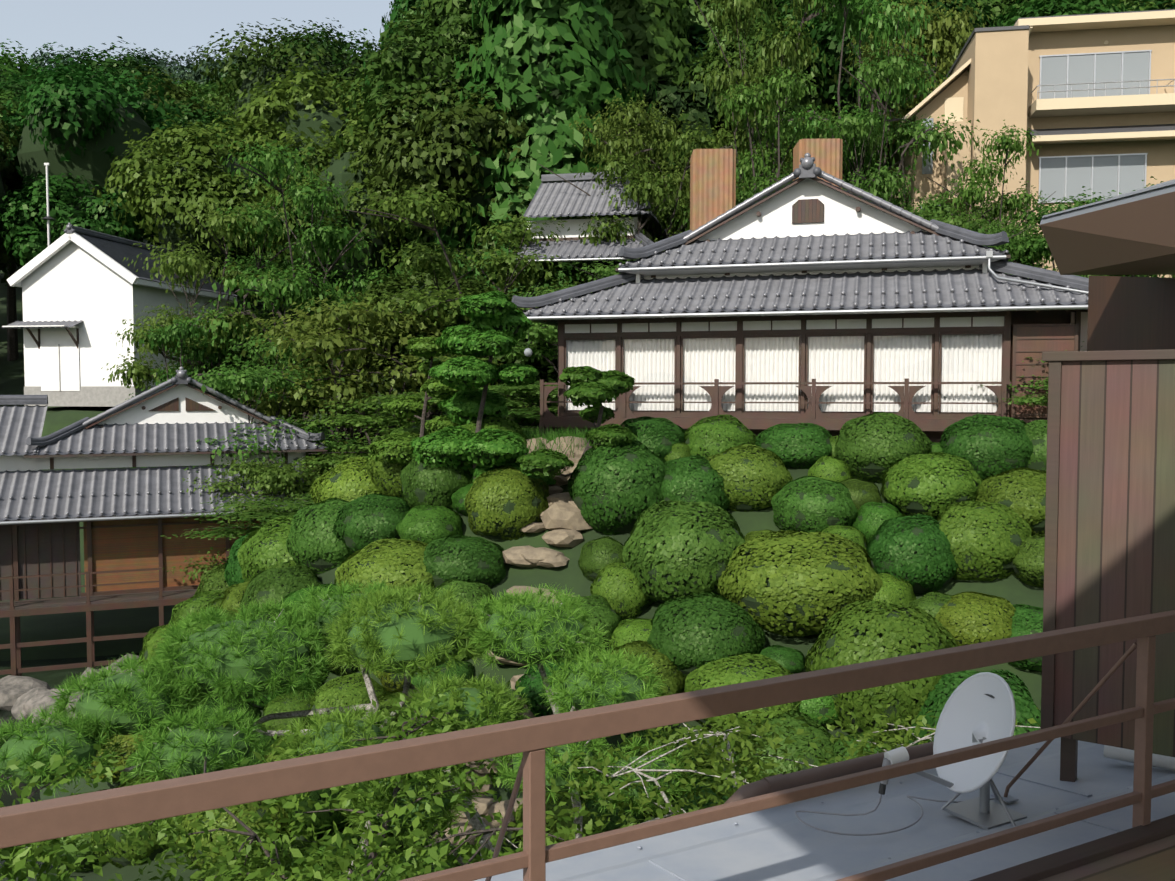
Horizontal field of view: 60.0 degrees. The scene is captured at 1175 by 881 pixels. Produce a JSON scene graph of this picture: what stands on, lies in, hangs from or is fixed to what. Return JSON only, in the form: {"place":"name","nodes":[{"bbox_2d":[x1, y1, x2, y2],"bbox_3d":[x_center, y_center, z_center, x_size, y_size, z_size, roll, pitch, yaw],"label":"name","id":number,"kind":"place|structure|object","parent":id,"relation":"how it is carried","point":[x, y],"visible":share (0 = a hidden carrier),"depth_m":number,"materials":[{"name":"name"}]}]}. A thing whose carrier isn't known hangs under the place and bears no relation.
{"place":"outdoors","nodes":[
{"label":"outdoors","id":0,"kind":"place"},
{"bbox_2d":[0,653,139,877],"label":"pond water","id":1,"kind":"structure","parent":0,"point":[52,678],"depth_m":29.04,"materials":[{"name":"green liquid"}]},
{"bbox_2d":[0,0,398,71],"label":"sky","id":2,"kind":"structure","parent":0,"point":[176,26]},
{"bbox_2d":[0,161,1043,880],"bbox_3d":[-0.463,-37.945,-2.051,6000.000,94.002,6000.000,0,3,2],"label":"terrain","id":3,"kind":"structure","parent":0,"point":[1012,589],"depth_m":19.91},
{"bbox_2d":[0,102,36,288],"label":"forest tree","id":4,"kind":"object","parent":3,"relation":"on","point":[9,179],"visible":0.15,"depth_m":58.89,"materials":[{"name":"green plant"}]},
{"bbox_2d":[0,170,159,265],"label":"forest tree","id":5,"kind":"object","parent":3,"relation":"on","point":[26,224],"visible":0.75,"depth_m":55.23,"materials":[{"name":"green plant"}]},
{"bbox_2d":[0,46,202,245],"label":"forest tree","id":6,"kind":"object","parent":3,"relation":"on","point":[79,125],"visible":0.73,"depth_m":57.37,"materials":[{"name":"green plant"}]},
{"bbox_2d":[25,36,204,107],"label":"forest tree","id":7,"kind":"object","parent":3,"relation":"on","point":[130,64],"visible":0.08,"depth_m":99.27,"materials":[{"name":"green plant"}]},
{"bbox_2d":[1,223,236,406],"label":"white storehouse","id":8,"kind":"structure","parent":3,"relation":"on","point":[85,291],"depth_m":45.61,"materials":[{"name":"paint"}]},
{"bbox_2d":[90,773,169,867],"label":"clipped shrub","id":9,"kind":"object","parent":3,"relation":"on","point":[124,856],"visible":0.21,"depth_m":16.55,"materials":[{"name":"green plant"}]},
{"bbox_2d":[0,366,326,675],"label":"house","id":10,"kind":"structure","parent":3,"relation":"on","point":[127,516],"depth_m":29.53,"materials":[{"name":"grey roof tile"},{"name":"dark wood"},{"name":"plaster"}]},
{"bbox_2d":[110,316,228,467],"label":"maple tree","id":11,"kind":"object","parent":3,"relation":"on","point":[181,335],"visible":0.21,"depth_m":38.52,"materials":[{"name":"green plant"}]},
{"bbox_2d":[91,113,283,277],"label":"forest tree","id":12,"kind":"object","parent":3,"relation":"on","point":[195,173],"visible":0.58,"depth_m":53.63,"materials":[{"name":"green plant"}]},
{"bbox_2d":[0,579,400,880],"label":"garden pine","id":13,"kind":"object","parent":3,"relation":"on","point":[243,659],"visible":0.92,"depth_m":12.29,"materials":[{"name":"green plant"}]},
{"bbox_2d":[101,197,312,409],"bbox_3d":[-15.071,-2.061,41.022,8.222,14.917,6.593,0,3,9],"label":"maple tree","id":14,"kind":"object","parent":3,"relation":"on","point":[185,266],"visible":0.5,"depth_m":39.82,"materials":[{"name":"green plant"}]},
{"bbox_2d":[175,798,291,869],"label":"clipped shrub","id":15,"kind":"object","parent":3,"relation":"on","point":[232,821],"visible":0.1,"depth_m":15.74,"materials":[{"name":"green plant"}]},
{"bbox_2d":[161,493,316,539],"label":"maple tree","id":16,"kind":"object","parent":3,"relation":"on","point":[267,515],"visible":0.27,"depth_m":25.52,"materials":[{"name":"green plant"}]},
{"bbox_2d":[158,452,336,582],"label":"maple tree","id":17,"kind":"object","parent":3,"relation":"on","point":[279,479],"visible":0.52,"depth_m":29.84,"materials":[{"name":"green plant"}]},
{"bbox_2d":[146,332,365,485],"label":"maple tree","id":18,"kind":"object","parent":3,"relation":"on","point":[226,385],"visible":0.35,"depth_m":32.75,"materials":[{"name":"green plant"}]},
{"bbox_2d":[237,516,299,581],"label":"clipped shrub","id":19,"kind":"object","parent":3,"relation":"on","point":[263,548],"visible":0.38,"depth_m":22.23,"materials":[{"name":"green plant"}]},
{"bbox_2d":[191,18,370,119],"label":"forest tree","id":20,"kind":"object","parent":3,"relation":"on","point":[264,68],"visible":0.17,"depth_m":90.24,"materials":[{"name":"green plant"}]},
{"bbox_2d":[240,565,322,620],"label":"clipped shrub","id":21,"kind":"object","parent":3,"relation":"on","point":[263,586],"visible":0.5,"depth_m":20.46,"materials":[{"name":"green plant"}]},
{"bbox_2d":[205,54,377,191],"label":"forest tree","id":22,"kind":"object","parent":3,"relation":"on","point":[298,122],"visible":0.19,"depth_m":59.24,"materials":[{"name":"green plant"}]},
{"bbox_2d":[178,133,409,425],"bbox_3d":[-12.135,-3.038,41.240,8.439,17.203,9.444,2,3,34],"label":"maple tree","id":23,"kind":"object","parent":3,"relation":"on","point":[319,250],"visible":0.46,"depth_m":39.86,"materials":[{"name":"green plant"}]},
{"bbox_2d":[0,436,599,845],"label":"garden rocks","id":24,"kind":"object","parent":3,"relation":"on","point":[561,517],"visible":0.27,"depth_m":20.05,"materials":[{"name":"beige stone"}]},
{"bbox_2d":[0,671,624,880],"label":"shrubs","id":25,"kind":"object","parent":3,"relation":"on","point":[19,867],"visible":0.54,"depth_m":10.09,"materials":[{"name":"green plant"}]},
{"bbox_2d":[286,498,353,574],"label":"clipped shrub","id":26,"kind":"object","parent":3,"relation":"on","point":[315,545],"visible":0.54,"depth_m":21.51,"materials":[{"name":"green plant"}]},
{"bbox_2d":[264,18,383,91],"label":"forest tree","id":27,"kind":"object","parent":3,"relation":"on","point":[334,46],"visible":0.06,"depth_m":90.99,"materials":[{"name":"green plant"}]},
{"bbox_2d":[246,114,433,398],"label":"forest tree","id":28,"kind":"object","parent":3,"relation":"on","point":[348,168],"visible":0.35,"depth_m":48.86,"materials":[{"name":"green plant"}]},
{"bbox_2d":[310,456,384,503],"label":"clipped shrub","id":29,"kind":"object","parent":3,"relation":"on","point":[349,479],"visible":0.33,"depth_m":22.93,"materials":[{"name":"green plant"}]},
{"bbox_2d":[308,673,389,723],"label":"clipped shrub","id":30,"kind":"object","parent":3,"relation":"on","point":[349,689],"visible":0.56,"depth_m":17.41,"materials":[{"name":"green plant"}]},
{"bbox_2d":[230,286,505,501],"bbox_3d":[-7.903,0.799,34.782,9.569,11.966,9.740,2,4,40],"label":"maple tree","id":31,"kind":"object","parent":3,"relation":"on","point":[383,330],"visible":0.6,"depth_m":33.65,"materials":[{"name":"green plant"}]},
{"bbox_2d":[332,493,411,553],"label":"clipped shrub","id":32,"kind":"object","parent":3,"relation":"on","point":[364,521],"visible":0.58,"depth_m":20.90,"materials":[{"name":"green plant"}]},
{"bbox_2d":[335,538,434,599],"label":"clipped shrub","id":33,"kind":"object","parent":3,"relation":"on","point":[394,562],"visible":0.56,"depth_m":19.17,"materials":[{"name":"green plant"}]},
{"bbox_2d":[272,578,531,865],"bbox_3d":[-2.150,4.547,12.628,2.944,5.306,4.464,0,3,2],"label":"garden pine","id":34,"kind":"object","parent":3,"relation":"on","point":[399,631],"visible":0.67,"depth_m":12.52,"materials":[{"name":"green plant"}]},
{"bbox_2d":[270,391,535,468],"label":"maple tree","id":35,"kind":"object","parent":3,"relation":"on","point":[383,421],"visible":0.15,"depth_m":30.49,"materials":[{"name":"green plant"}]},
{"bbox_2d":[365,337,460,467],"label":"cloud pruned tree","id":36,"kind":"object","parent":3,"relation":"on","point":[395,448],"visible":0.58,"depth_m":22.32,"materials":[{"name":"green plant"}]},
{"bbox_2d":[324,0,502,162],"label":"forest tree","id":37,"kind":"object","parent":3,"relation":"on","point":[385,76],"visible":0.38,"depth_m":46.24,"materials":[{"name":"green plant"}]},
{"bbox_2d":[342,0,492,302],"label":"tree","id":38,"kind":"object","parent":3,"relation":"on","point":[453,7],"visible":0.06,"depth_m":48.59,"materials":[{"name":"green plant"}]},
{"bbox_2d":[396,505,462,544],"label":"clipped shrub","id":39,"kind":"object","parent":3,"relation":"on","point":[427,524],"visible":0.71,"depth_m":20.32,"materials":[{"name":"green plant"}]},
{"bbox_2d":[343,252,517,419],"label":"forest tree","id":40,"kind":"object","parent":3,"relation":"on","point":[380,289],"visible":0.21,"depth_m":40.50,"materials":[{"name":"green plant"}]},
{"bbox_2d":[400,454,473,509],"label":"clipped shrub","id":41,"kind":"object","parent":3,"relation":"on","point":[427,485],"visible":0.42,"depth_m":21.20,"materials":[{"name":"green plant"}]},
{"bbox_2d":[357,77,532,253],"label":"forest tree","id":42,"kind":"object","parent":3,"relation":"on","point":[441,163],"visible":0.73,"depth_m":43.09,"materials":[{"name":"green plant"}]},
{"bbox_2d":[317,183,606,420],"bbox_3d":[-4.409,-2.530,37.491,11.018,12.694,9.846,-1,3,-19],"label":"maple tree","id":43,"kind":"object","parent":3,"relation":"on","point":[534,273],"visible":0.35,"depth_m":35.82,"materials":[{"name":"green plant"}]},
{"bbox_2d":[423,534,505,587],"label":"clipped shrub","id":44,"kind":"object","parent":3,"relation":"on","point":[468,558],"visible":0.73,"depth_m":19.23,"materials":[{"name":"green plant"}]},
{"bbox_2d":[372,292,557,400],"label":"forest tree","id":45,"kind":"object","parent":3,"relation":"on","point":[550,374],"visible":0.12,"depth_m":35.40,"materials":[{"name":"green plant"}]},
{"bbox_2d":[410,290,555,485],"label":"cloud pruned tree","id":46,"kind":"object","parent":3,"relation":"on","point":[498,321],"visible":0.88,"depth_m":21.04,"materials":[{"name":"green plant"}]},
{"bbox_2d":[464,466,548,539],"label":"clipped shrub","id":47,"kind":"object","parent":3,"relation":"on","point":[506,504],"visible":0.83,"depth_m":20.17,"materials":[{"name":"green plant"}]},
{"bbox_2d":[398,0,681,365],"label":"tree","id":48,"kind":"object","parent":3,"relation":"on","point":[549,75],"visible":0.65,"depth_m":43.32,"materials":[{"name":"green plant"}]},
{"bbox_2d":[493,257,639,393],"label":"maple tree","id":49,"kind":"object","parent":3,"relation":"on","point":[546,333],"visible":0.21,"depth_m":32.03,"materials":[{"name":"green plant"}]},
{"bbox_2d":[516,366,636,484],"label":"cloud pruned tree","id":50,"kind":"object","parent":3,"relation":"on","point":[594,388],"visible":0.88,"depth_m":20.03,"materials":[{"name":"green plant"}]},
{"bbox_2d":[461,582,700,838],"bbox_3d":[-0.183,4.631,12.512,2.388,5.435,4.173,-1,3,-17],"label":"garden pine","id":51,"kind":"object","parent":3,"relation":"on","point":[521,629],"visible":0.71,"depth_m":12.33,"materials":[{"name":"green plant"}]},
{"bbox_2d":[515,171,666,261],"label":"house","id":52,"kind":"structure","parent":3,"relation":"on","point":[555,196],"depth_m":38.09,"materials":[{"name":"grey roof tile"},{"name":"plaster"},{"name":"dark wood"}]},
{"bbox_2d":[578,536,627,581],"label":"clipped shrub","id":53,"kind":"object","parent":3,"relation":"on","point":[597,556],"visible":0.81,"depth_m":18.98,"materials":[{"name":"green plant"}]},
{"bbox_2d":[568,440,665,534],"bbox_3d":[0.676,1.012,20.459,2.150,2.076,2.160,1,3,13],"label":"clipped shrub","id":54,"kind":"object","parent":3,"relation":"on","point":[615,489],"visible":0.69,"depth_m":19.64,"materials":[{"name":"green plant"}]},
{"bbox_2d":[590,562,652,618],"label":"clipped shrub","id":55,"kind":"object","parent":3,"relation":"on","point":[617,588],"visible":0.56,"depth_m":18.21,"materials":[{"name":"green plant"}]},
{"bbox_2d":[552,83,693,286],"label":"maple tree","id":56,"kind":"object","parent":3,"relation":"on","point":[636,122],"visible":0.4,"depth_m":41.33,"materials":[{"name":"green plant"}]},
{"bbox_2d":[539,118,737,290],"bbox_3d":[2.240,-4.578,38.232,7.033,14.136,7.870,-1,3,-22],"label":"maple tree","id":57,"kind":"object","parent":3,"relation":"on","point":[646,193],"visible":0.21,"depth_m":37.34,"materials":[{"name":"green plant"}]},
{"bbox_2d":[591,640,685,696],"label":"clipped shrub","id":58,"kind":"object","parent":3,"relation":"on","point":[672,674],"visible":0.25,"depth_m":16.64,"materials":[{"name":"green plant"}]},
{"bbox_2d":[593,0,701,236],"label":"tree","id":59,"kind":"object","parent":3,"relation":"on","point":[649,30],"visible":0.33,"depth_m":51.28,"materials":[{"name":"green plant"}]},
{"bbox_2d":[621,416,684,457],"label":"clipped shrub","id":60,"kind":"object","parent":3,"relation":"on","point":[661,437],"visible":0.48,"depth_m":20.91,"materials":[{"name":"green plant"}]},
{"bbox_2d":[610,75,726,155],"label":"forest tree","id":61,"kind":"object","parent":3,"relation":"on","point":[675,100],"visible":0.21,"depth_m":50.08,"materials":[{"name":"green plant"}]},
{"bbox_2d":[622,500,745,602],"bbox_3d":[1.832,2.095,18.826,2.483,1.984,2.626,0,3,-9],"label":"clipped shrub","id":62,"kind":"object","parent":3,"relation":"on","point":[677,549],"visible":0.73,"depth_m":17.90,"materials":[{"name":"green plant"}]},
{"bbox_2d":[657,455,729,511],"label":"clipped shrub","id":63,"kind":"object","parent":3,"relation":"on","point":[692,478],"visible":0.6,"depth_m":19.47,"materials":[{"name":"green plant"}]},
{"bbox_2d":[647,591,764,682],"bbox_3d":[1.980,3.387,17.466,2.083,1.493,2.015,3,4,42],"label":"clipped shrub","id":64,"kind":"object","parent":3,"relation":"on","point":[687,635],"visible":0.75,"depth_m":16.79,"materials":[{"name":"green plant"}]},
{"bbox_2d":[684,414,757,459],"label":"clipped shrub","id":65,"kind":"object","parent":3,"relation":"on","point":[713,435],"visible":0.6,"depth_m":20.78,"materials":[{"name":"green plant"}]},
{"bbox_2d":[408,691,1040,877],"bbox_3d":[2.239,5.568,10.456,6.521,4.951,7.092,2,3,35],"label":"shrub","id":66,"kind":"object","parent":3,"relation":"on","point":[718,774],"visible":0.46,"depth_m":11.12,"materials":[{"name":"green plant"}]},
{"bbox_2d":[684,653,800,735],"bbox_3d":[2.505,4.128,16.450,2.151,1.350,1.932,2,4,37],"label":"clipped shrub","id":67,"kind":"object","parent":3,"relation":"on","point":[747,667],"visible":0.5,"depth_m":16.06,"materials":[{"name":"green plant"}]},
{"bbox_2d":[705,444,792,511],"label":"clipped shrub","id":68,"kind":"object","parent":3,"relation":"on","point":[756,478],"visible":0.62,"depth_m":19.55,"materials":[{"name":"green plant"}]},
{"bbox_2d":[668,65,832,230],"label":"maple tree","id":69,"kind":"object","parent":3,"relation":"on","point":[758,175],"visible":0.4,"depth_m":35.65,"materials":[{"name":"green plant"}]},
{"bbox_2d":[680,0,844,228],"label":"maple tree","id":70,"kind":"object","parent":3,"relation":"on","point":[783,49],"visible":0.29,"depth_m":40.46,"materials":[{"name":"green plant"}]},
{"bbox_2d":[678,13,847,152],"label":"forest tree","id":71,"kind":"object","parent":3,"relation":"on","point":[750,43],"visible":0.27,"depth_m":51.73,"materials":[{"name":"green plant"}]},
{"bbox_2d":[733,709,839,782],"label":"clipped shrub","id":72,"kind":"object","parent":3,"relation":"on","point":[822,734],"visible":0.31,"depth_m":14.83,"materials":[{"name":"green plant"}]},
{"bbox_2d":[755,423,831,468],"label":"clipped shrub","id":73,"kind":"object","parent":3,"relation":"on","point":[803,445],"visible":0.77,"depth_m":20.29,"materials":[{"name":"green plant"}]},
{"bbox_2d":[511,153,1088,442],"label":"house","id":74,"kind":"structure","parent":3,"relation":"on","point":[808,295],"depth_m":23.60,"materials":[{"name":"grey tile"}]},
{"bbox_2d":[690,138,842,230],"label":"screened tanks","id":75,"kind":"object","parent":74,"relation":"attached to","point":[712,184],"visible":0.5,"depth_m":32.18,"materials":[{"name":"wood"}]},
{"bbox_2d":[717,530,882,636],"bbox_3d":[3.740,2.509,17.891,2.936,1.840,2.591,0,3,2],"label":"clipped shrub","id":76,"kind":"object","parent":3,"relation":"on","point":[796,583],"visible":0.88,"depth_m":16.98,"materials":[{"name":"green plant"}]},
{"bbox_2d":[771,476,857,532],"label":"clipped shrub","id":77,"kind":"object","parent":3,"relation":"on","point":[807,504],"visible":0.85,"depth_m":18.74,"materials":[{"name":"green plant"}]},
{"bbox_2d":[474,737,1174,880],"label":"sheet roof","id":78,"kind":"structure","parent":3,"relation":"on","point":[781,843],"depth_m":3.88,"materials":[{"name":"grey paint"}]},
{"bbox_2d":[724,741,933,803],"bbox_3d":[1.247,1.679,4.553,1.416,0.580,0.169,-1,3,-19],"label":"brown drain pipe","id":79,"kind":"object","parent":78,"relation":"on","point":[771,784],"visible":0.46,"depth_m":4.40,"materials":[{"name":"brown"}]},
{"bbox_2d":[795,672,1026,835],"bbox_3d":[1.264,1.194,3.986,0.898,0.558,0.412,0,3,2],"label":"satellite dish","id":80,"kind":"object","parent":78,"relation":"on","point":[978,708],"visible":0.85,"depth_m":3.98,"materials":[{"name":"grey metal"}]},
{"bbox_2d":[970,814,1174,880],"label":"balcony ledge","id":81,"kind":"object","parent":78,"relation":"on","point":[1142,853],"depth_m":3.31,"materials":[{"name":"brown wood"}]},
{"bbox_2d":[0,610,1174,880],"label":"balcony railing","id":82,"kind":"object","parent":81,"relation":"on","point":[66,816],"visible":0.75,"depth_m":2.56,"materials":[{"name":"paint"}]},
{"bbox_2d":[1040,179,1174,350],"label":"roof eave","id":83,"kind":"object","parent":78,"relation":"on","point":[1131,233],"visible":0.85,"depth_m":4.85,"materials":[{"name":"brown wood"}]},
{"bbox_2d":[1041,349,1174,781],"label":"timber screen","id":84,"kind":"object","parent":78,"relation":"on","point":[1109,553],"visible":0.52,"depth_m":4.26,"materials":[{"name":"brown wood"}]},
{"bbox_2d":[776,0,949,210],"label":"maple tree","id":85,"kind":"object","parent":3,"relation":"on","point":[858,17],"visible":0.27,"depth_m":39.19,"materials":[{"name":"green plant"}]},
{"bbox_2d":[805,600,957,742],"bbox_3d":[4.753,3.705,16.243,2.468,2.297,2.350,-2,3,-32],"label":"clipped shrub","id":86,"kind":"object","parent":3,"relation":"on","point":[860,631],"visible":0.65,"depth_m":15.49,"materials":[{"name":"green plant"}]},
{"bbox_2d":[834,411,931,482],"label":"clipped shrub","id":87,"kind":"object","parent":3,"relation":"on","point":[873,446],"visible":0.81,"depth_m":19.46,"materials":[{"name":"green plant"}]},
{"bbox_2d":[798,39,984,222],"bbox_3d":[10.297,-6.261,36.235,5.714,14.628,7.126,-2,3,-30],"label":"maple tree","id":88,"kind":"object","parent":3,"relation":"on","point":[913,135],"visible":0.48,"depth_m":34.76,"materials":[{"name":"green plant"}]},
{"bbox_2d":[793,0,1001,117],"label":"forest tree","id":89,"kind":"object","parent":3,"relation":"on","point":[829,45],"visible":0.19,"depth_m":51.45,"materials":[{"name":"green plant"}]},
{"bbox_2d":[866,514,958,593],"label":"clipped shrub","id":90,"kind":"object","parent":3,"relation":"on","point":[915,551],"visible":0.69,"depth_m":17.35,"materials":[{"name":"green plant"}]},
{"bbox_2d":[834,0,992,180],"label":"maple tree","id":91,"kind":"object","parent":3,"relation":"on","point":[942,39],"visible":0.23,"depth_m":42.45,"materials":[{"name":"green plant"}]},
{"bbox_2d":[880,452,982,519],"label":"clipped shrub","id":92,"kind":"object","parent":3,"relation":"on","point":[933,485],"visible":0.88,"depth_m":18.45,"materials":[{"name":"green plant"}]},
{"bbox_2d":[907,669,1040,745],"bbox_3d":[5.822,4.428,15.115,2.190,2.078,1.752,2,4,39],"label":"clipped shrub","id":93,"kind":"object","parent":3,"relation":"on","point":[947,685],"visible":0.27,"depth_m":14.87,"materials":[{"name":"green plant"}]},
{"bbox_2d":[935,591,1015,645],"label":"clipped shrub","id":94,"kind":"object","parent":3,"relation":"on","point":[968,618],"visible":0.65,"depth_m":16.24,"materials":[{"name":"green plant"}]},
{"bbox_2d":[935,500,1031,581],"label":"clipped shrub","id":95,"kind":"object","parent":3,"relation":"on","point":[986,539],"visible":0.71,"depth_m":17.39,"materials":[{"name":"green plant"}]},
{"bbox_2d":[939,414,1032,484],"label":"clipped shrub","id":96,"kind":"object","parent":3,"relation":"on","point":[986,446],"visible":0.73,"depth_m":18.90,"materials":[{"name":"green plant"}]},
{"bbox_2d":[927,120,1055,267],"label":"maple tree","id":97,"kind":"object","parent":3,"relation":"on","point":[971,193],"visible":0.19,"depth_m":32.77,"materials":[{"name":"green plant"}]},
{"bbox_2d":[976,467,1045,534],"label":"clipped shrub","id":98,"kind":"object","parent":3,"relation":"on","point":[1020,492],"visible":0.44,"depth_m":17.86,"materials":[{"name":"green plant"}]},
{"bbox_2d":[881,9,1174,277],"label":"hotel","id":99,"kind":"structure","parent":3,"relation":"on","point":[1088,100],"depth_m":36.19,"materials":[{"name":"beige paint"}]},
{"bbox_2d":[1012,533,1044,587],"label":"clipped shrub","id":100,"kind":"object","parent":3,"relation":"on","point":[1028,563],"visible":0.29,"depth_m":17.13,"materials":[{"name":"green plant"}]},
{"bbox_2d":[989,0,1128,26],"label":"forest tree","id":101,"kind":"object","parent":3,"relation":"on","point":[1036,8],"visible":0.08,"depth_m":51.60,"materials":[{"name":"green plant"}]},
{"bbox_2d":[998,186,1121,283],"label":"maple tree","id":102,"kind":"object","parent":3,"relation":"on","point":[1034,245],"visible":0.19,"depth_m":30.48,"materials":[{"name":"green plant"}]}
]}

